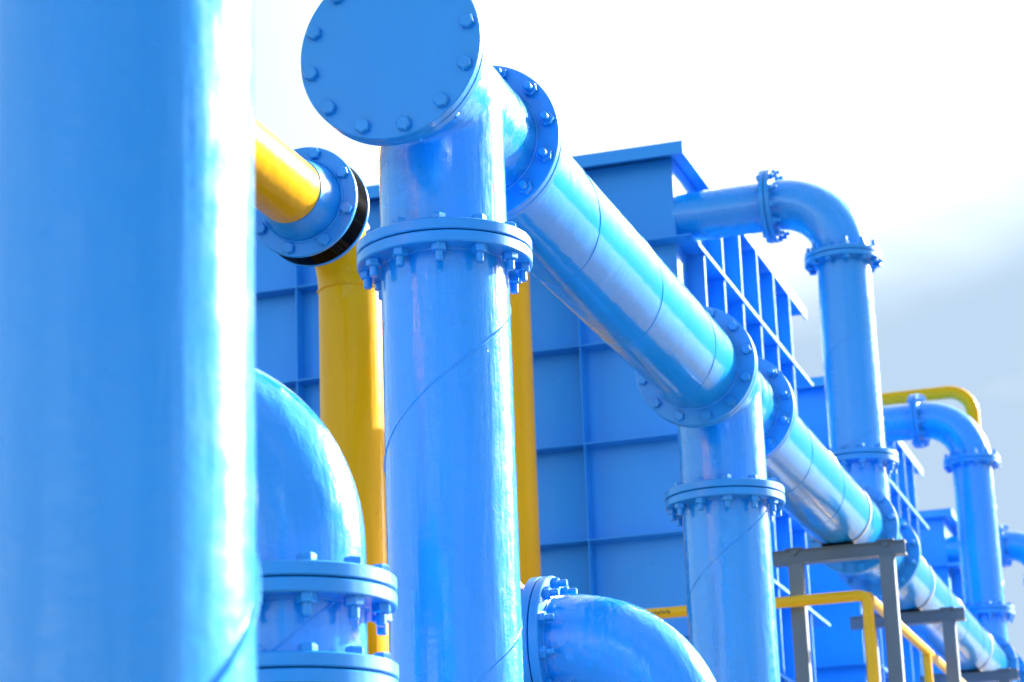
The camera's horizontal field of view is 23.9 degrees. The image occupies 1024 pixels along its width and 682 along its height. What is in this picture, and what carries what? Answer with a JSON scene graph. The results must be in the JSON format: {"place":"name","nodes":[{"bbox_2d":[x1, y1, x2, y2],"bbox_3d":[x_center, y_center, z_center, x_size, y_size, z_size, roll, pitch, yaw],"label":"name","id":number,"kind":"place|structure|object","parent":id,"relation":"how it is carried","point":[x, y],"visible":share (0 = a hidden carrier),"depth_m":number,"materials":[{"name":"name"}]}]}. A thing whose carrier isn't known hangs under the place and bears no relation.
{"place":"outdoors","nodes":[
{"label":"outdoors","id":0,"kind":"place"},
{"bbox_2d":[253,0,1023,660],"label":"sky","id":1,"kind":"structure","parent":0,"point":[909,112],"materials":[{"name":"white"}]},
{"bbox_2d":[999,524,1023,580],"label":"elbow pipe","id":2,"kind":"object","parent":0,"point":[1012,545],"visible":0.94,"depth_m":40.77,"materials":[{"name":"blue metal"}]},
{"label":"header pipe","id":3,"kind":"object","parent":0,"visible":0},
{"bbox_2d":[882,386,980,427],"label":"yellow pipe","id":4,"kind":"object","parent":3,"relation":"attached to","point":[966,399],"visible":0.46,"depth_m":34.13,"materials":[{"name":"metal"}]},
{"bbox_2d":[964,601,1023,681],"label":"pipe tee","id":5,"kind":"object","parent":3,"relation":"attached to","point":[993,620],"visible":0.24,"depth_m":31.23,"materials":[{"name":"blue paint"}]},
{"bbox_2d":[943,457,1014,610],"bbox_3d":[6.128,2.577,31.793,0.750,1.999,0.750,-7,-17,17],"label":"riser pipe","id":6,"kind":"object","parent":5,"relation":"on","point":[978,537],"visible":0.88,"depth_m":31.60,"materials":[{"name":"blue metal"}]},
{"bbox_2d":[907,394,999,472],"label":"elbow pipe","id":7,"kind":"object","parent":6,"relation":"on","point":[956,433],"visible":0.86,"depth_m":32.08,"materials":[{"name":"blue metal"}]},
{"bbox_3d":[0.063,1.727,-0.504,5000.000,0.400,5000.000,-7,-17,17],"label":"ground","id":8,"kind":"structure","parent":0,"visible":0},
{"bbox_2d":[0,0,260,681],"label":"vertical pipe","id":9,"kind":"object","parent":8,"relation":"on","point":[128,552],"visible":1,"depth_m":5.07,"materials":[{"name":"blue metal"}]},
{"bbox_2d":[254,117,388,654],"bbox_3d":[-1.816,1.559,11.635,0.690,6.845,6.310,-7,-17,17],"label":"yellow pipe","id":10,"kind":"object","parent":8,"relation":"on","point":[311,206],"visible":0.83,"depth_m":14.56,"materials":[{"name":"metal"}]},
{"bbox_2d":[257,666,398,681],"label":"vertical pipe","id":11,"kind":"object","parent":8,"relation":"on","point":[302,674],"visible":0.64,"depth_m":8.62,"materials":[{"name":"blue metal"}]},
{"bbox_2d":[256,576,398,679],"bbox_3d":[-0.844,1.187,9.029,0.840,0.468,0.840,-7,-17,17],"label":"spool pipe","id":12,"kind":"object","parent":11,"relation":"on","point":[328,633],"visible":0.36,"depth_m":8.77,"materials":[{"name":"blue metal"}]},
{"bbox_2d":[255,367,396,635],"bbox_3d":[-1.775,2.150,9.072,2.865,4.275,0.840,-7,-17,17],"label":"elbow pipe","id":13,"kind":"object","parent":12,"relation":"on","point":[309,519],"visible":0.4,"depth_m":8.95,"materials":[{"name":"blue metal"}]},
{"bbox_2d":[357,229,532,681],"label":"vertical pipe","id":14,"kind":"object","parent":8,"relation":"on","point":[453,558],"visible":0.92,"depth_m":11.04,"materials":[{"name":"blue metal"}]},
{"bbox_2d":[301,0,560,300],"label":"pipe tee","id":15,"kind":"object","parent":14,"relation":"attached to","point":[443,114],"visible":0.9,"depth_m":11.25,"materials":[{"name":"blue paint"}]},
{"bbox_2d":[510,273,540,585],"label":"yellow pipe","id":16,"kind":"object","parent":8,"relation":"on","point":[526,458],"visible":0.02,"depth_m":22.50,"materials":[{"name":"metal"}]},
{"bbox_2d":[254,140,830,681],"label":"filter housing","id":17,"kind":"object","parent":8,"relation":"on","point":[608,454],"visible":0.14,"depth_m":23.83,"materials":[{"name":"blue paint"}]},
{"bbox_2d":[672,170,774,243],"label":"outlet pipe","id":18,"kind":"object","parent":17,"relation":"attached to","point":[717,213],"visible":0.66,"depth_m":23.79,"materials":[{"name":"blue metal"}]},
{"bbox_2d":[521,576,716,681],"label":"elbow pipe","id":19,"kind":"object","parent":8,"relation":"on","point":[573,636],"visible":0.99,"depth_m":13.35,"materials":[{"name":"blue metal"}]},
{"bbox_2d":[520,577,540,681],"bbox_3d":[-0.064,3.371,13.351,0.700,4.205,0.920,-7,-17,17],"label":"flange","id":20,"kind":"object","parent":19,"relation":"attached to","point":[528,587],"visible":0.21,"depth_m":13.38,"materials":[{"name":"blue paint"}]},
{"bbox_2d":[665,486,784,681],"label":"vertical pipe","id":21,"kind":"object","parent":8,"relation":"on","point":[731,609],"visible":0.95,"depth_m":16.56,"materials":[{"name":"blue metal"}]},
{"bbox_2d":[637,308,794,526],"bbox_3d":[1.474,0.593,17.127,0.840,1.358,1.470,-7,-17,17],"label":"pipe tee","id":22,"kind":"object","parent":21,"relation":"attached to","point":[742,441],"visible":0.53,"depth_m":16.83,"materials":[{"name":"blue paint"}]},
{"bbox_2d":[507,93,755,425],"bbox_3d":[0.557,-0.411,14.493,0.840,0.840,4.593,-7,-17,17],"label":"header pipe","id":23,"kind":"object","parent":22,"relation":"attached to","point":[603,271],"visible":0.71,"depth_m":14.41,"materials":[{"name":"blue metal"}]},
{"bbox_2d":[772,483,907,681],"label":"pipe trestle","id":24,"kind":"object","parent":8,"relation":"on","point":[796,560],"visible":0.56,"depth_m":21.06,"materials":[{"name":"grey metal"}]},
{"bbox_2d":[766,376,897,573],"bbox_3d":[2.386,1.113,19.949,0.840,0.840,4.688,-7,-17,17],"label":"header pipe","id":25,"kind":"object","parent":24,"relation":"on","point":[826,500],"visible":0.52,"depth_m":19.97,"materials":[{"name":"blue metal"}]},
{"bbox_2d":[795,376,938,681],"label":"filter housing","id":26,"kind":"object","parent":8,"relation":"on","point":[839,650],"visible":0.02,"depth_m":32.08,"materials":[{"name":"blue paint"}]},
{"bbox_2d":[883,394,919,448],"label":"outlet pipe","id":27,"kind":"object","parent":26,"relation":"attached to","point":[897,428],"visible":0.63,"depth_m":32.31,"materials":[{"name":"blue metal"}]},
{"bbox_2d":[849,560,966,681],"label":"pipe trestle","id":28,"kind":"object","parent":8,"relation":"on","point":[948,618],"visible":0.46,"depth_m":24.54,"materials":[{"name":"grey metal"}]},
{"bbox_2d":[851,531,1017,681],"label":"header pipe","id":29,"kind":"object","parent":28,"relation":"on","point":[974,642],"visible":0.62,"depth_m":26.83,"materials":[{"name":"blue metal"}]},
{"bbox_2d":[808,443,919,596],"bbox_3d":[3.300,1.668,22.760,0.840,1.283,1.470,-7,-17,17],"label":"pipe tee","id":30,"kind":"object","parent":29,"relation":"attached to","point":[875,470],"visible":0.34,"depth_m":22.71,"materials":[{"name":"blue paint"}]},
{"bbox_2d":[804,248,897,456],"bbox_3d":[3.246,0.176,23.195,0.750,1.999,0.750,-7,-17,17],"label":"riser pipe","id":31,"kind":"object","parent":30,"relation":"on","point":[853,393],"visible":0.84,"depth_m":23.00,"materials":[{"name":"blue metal"}]},
{"bbox_2d":[755,169,881,275],"bbox_3d":[3.015,-1.209,23.660,1.126,1.094,0.750,-7,-17,17],"label":"elbow pipe","id":32,"kind":"object","parent":31,"relation":"on","point":[820,218],"visible":0.81,"depth_m":23.48,"materials":[{"name":"blue metal"}]},
{"bbox_2d":[917,508,963,673],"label":"filter housing","id":33,"kind":"object","parent":8,"relation":"on","point":[941,524],"visible":0.03,"depth_m":41.17,"materials":[{"name":"blue paint"}]},
{"bbox_2d":[944,525,1003,567],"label":"outlet pipe","id":34,"kind":"object","parent":33,"relation":"attached to","point":[951,547],"visible":0.32,"depth_m":41.07,"materials":[{"name":"blue metal"}]},
{"bbox_2d":[919,626,1019,681],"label":"pipe trestle","id":35,"kind":"object","parent":8,"relation":"on","point":[1002,675],"visible":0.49,"depth_m":28.91,"materials":[{"name":"grey metal"}]},
{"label":"walkway","id":36,"kind":"object","parent":8,"relation":"on","visible":0},
{"bbox_2d":[645,590,965,681],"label":"handrail","id":37,"kind":"object","parent":36,"relation":"on","point":[870,602],"visible":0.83,"depth_m":20.97,"materials":[{"name":"yellow metal"}]}
]}

